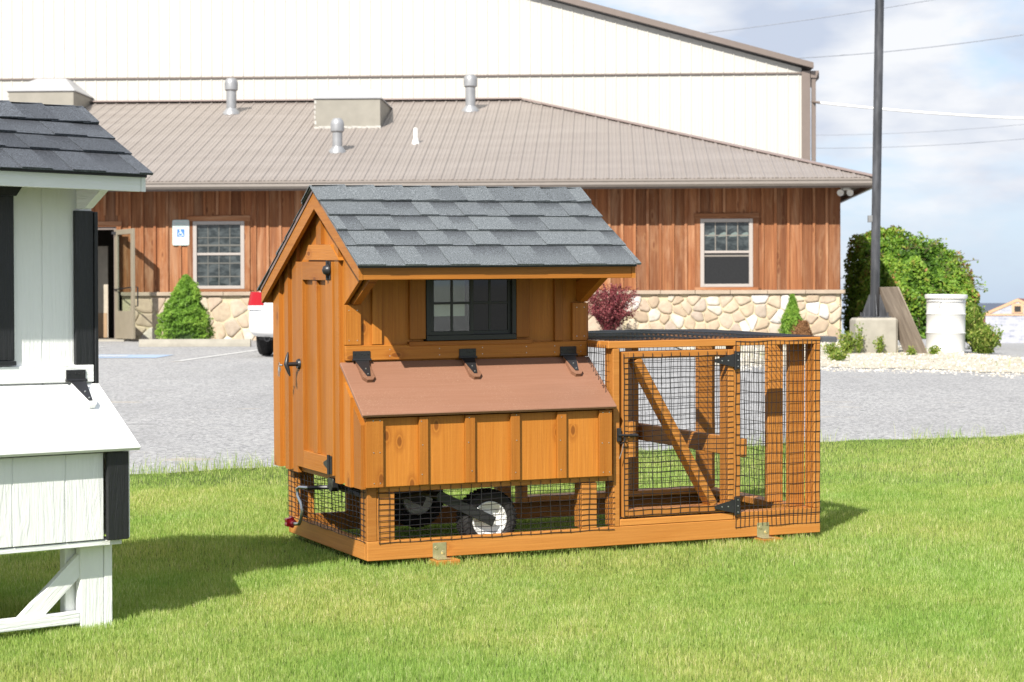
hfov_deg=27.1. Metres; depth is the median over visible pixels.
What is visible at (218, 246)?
window
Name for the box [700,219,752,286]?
window
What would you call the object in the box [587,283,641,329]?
barberry bush
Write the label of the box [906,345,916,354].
weed
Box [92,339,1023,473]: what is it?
car park
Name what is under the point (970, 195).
sky
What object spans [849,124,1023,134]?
power cable
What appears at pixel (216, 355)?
parking line
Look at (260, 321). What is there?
parked car
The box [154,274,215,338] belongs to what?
spruce shrub
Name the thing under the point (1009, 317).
garden shed
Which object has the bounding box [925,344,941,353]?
weed
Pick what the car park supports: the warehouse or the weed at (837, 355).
the warehouse
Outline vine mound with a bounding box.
[841,225,1000,347]
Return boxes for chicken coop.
[0,100,152,632]
[257,184,820,566]
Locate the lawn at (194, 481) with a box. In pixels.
[0,435,1023,681]
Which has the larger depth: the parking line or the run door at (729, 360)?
the parking line
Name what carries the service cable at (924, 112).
attached to the warehouse
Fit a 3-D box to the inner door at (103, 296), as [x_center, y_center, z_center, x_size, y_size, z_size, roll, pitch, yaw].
[-7.677,-0.919,39.747,0.260,1.710,0.040,0,1,3]
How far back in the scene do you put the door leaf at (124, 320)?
38.10 m
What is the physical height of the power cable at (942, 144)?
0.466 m
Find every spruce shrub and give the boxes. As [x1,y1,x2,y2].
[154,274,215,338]
[778,293,812,334]
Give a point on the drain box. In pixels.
(828, 338)
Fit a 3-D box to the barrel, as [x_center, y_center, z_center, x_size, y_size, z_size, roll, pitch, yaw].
[6.386,-0.258,31.300,0.624,0.858,0.624,1,1,0]
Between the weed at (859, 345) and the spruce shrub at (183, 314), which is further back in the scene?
the spruce shrub at (183, 314)
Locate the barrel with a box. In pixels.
[925,294,967,352]
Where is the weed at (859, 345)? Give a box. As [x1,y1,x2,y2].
[854,322,866,352]
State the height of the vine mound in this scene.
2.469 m
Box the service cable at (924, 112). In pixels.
[820,102,1023,119]
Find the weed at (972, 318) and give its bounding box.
[965,301,988,352]
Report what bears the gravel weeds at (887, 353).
on the gravel bed
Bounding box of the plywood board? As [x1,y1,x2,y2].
[879,287,927,353]
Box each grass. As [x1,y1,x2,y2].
[130,421,1006,475]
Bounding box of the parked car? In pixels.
[248,291,272,354]
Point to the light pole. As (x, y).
(875, 318)
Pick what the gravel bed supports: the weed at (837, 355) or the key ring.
the weed at (837, 355)
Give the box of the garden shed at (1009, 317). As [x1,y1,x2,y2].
[985,298,1023,342]
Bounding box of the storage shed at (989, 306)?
[978,303,1005,321]
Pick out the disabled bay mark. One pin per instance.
(128, 356)
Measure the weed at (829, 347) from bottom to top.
0.302 m
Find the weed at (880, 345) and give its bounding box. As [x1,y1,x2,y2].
[872,335,885,352]
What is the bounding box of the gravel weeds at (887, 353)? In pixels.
[741,346,1022,367]
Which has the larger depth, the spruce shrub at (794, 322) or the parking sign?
the parking sign
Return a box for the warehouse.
[0,0,820,294]
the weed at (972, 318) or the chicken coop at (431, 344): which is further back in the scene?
the weed at (972, 318)
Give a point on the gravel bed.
(970, 362)
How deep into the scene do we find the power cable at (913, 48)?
74.18 m
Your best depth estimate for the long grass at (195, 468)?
13.86 m
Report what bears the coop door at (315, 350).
in the chicken coop at (431, 344)
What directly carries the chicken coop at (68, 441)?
on the lawn at (194, 481)
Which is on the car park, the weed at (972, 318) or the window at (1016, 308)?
the weed at (972, 318)
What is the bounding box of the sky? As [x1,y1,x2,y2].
[583,0,1023,334]
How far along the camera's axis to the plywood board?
30.86 m
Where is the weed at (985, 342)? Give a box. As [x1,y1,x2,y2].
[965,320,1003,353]
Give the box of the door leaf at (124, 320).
[111,228,138,338]
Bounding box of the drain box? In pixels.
[818,336,836,341]
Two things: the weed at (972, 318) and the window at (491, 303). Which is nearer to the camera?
the window at (491, 303)
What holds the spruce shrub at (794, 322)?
on the car park
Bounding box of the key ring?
[278,362,282,376]
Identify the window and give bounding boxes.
[193,221,244,288]
[424,279,516,340]
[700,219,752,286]
[1012,304,1023,312]
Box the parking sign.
[172,220,188,244]
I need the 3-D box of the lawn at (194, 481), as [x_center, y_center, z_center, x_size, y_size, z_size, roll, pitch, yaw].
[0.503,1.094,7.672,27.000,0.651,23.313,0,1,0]
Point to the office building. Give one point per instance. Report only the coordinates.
(752, 244)
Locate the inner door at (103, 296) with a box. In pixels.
[98,246,108,337]
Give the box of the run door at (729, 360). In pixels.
[617,349,739,517]
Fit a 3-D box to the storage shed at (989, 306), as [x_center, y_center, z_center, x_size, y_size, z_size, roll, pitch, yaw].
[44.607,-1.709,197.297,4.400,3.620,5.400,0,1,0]
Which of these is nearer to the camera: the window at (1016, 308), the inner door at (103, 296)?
the inner door at (103, 296)
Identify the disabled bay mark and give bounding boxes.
[99,355,169,357]
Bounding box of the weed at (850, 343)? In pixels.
[835,329,855,352]
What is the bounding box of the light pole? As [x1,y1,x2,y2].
[850,0,897,352]
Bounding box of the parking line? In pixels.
[178,350,256,360]
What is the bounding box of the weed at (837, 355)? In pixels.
[827,348,851,360]
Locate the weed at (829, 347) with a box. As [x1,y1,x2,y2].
[821,341,848,353]
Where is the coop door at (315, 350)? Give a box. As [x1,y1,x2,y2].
[284,261,334,475]
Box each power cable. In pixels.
[706,0,930,32]
[802,34,1023,57]
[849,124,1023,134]
[860,139,1018,147]
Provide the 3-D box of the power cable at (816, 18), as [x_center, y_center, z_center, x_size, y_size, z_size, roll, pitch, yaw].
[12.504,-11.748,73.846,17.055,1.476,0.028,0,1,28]
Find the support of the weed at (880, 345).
on the gravel bed
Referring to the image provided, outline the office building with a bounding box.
[6,74,871,340]
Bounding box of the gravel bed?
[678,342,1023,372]

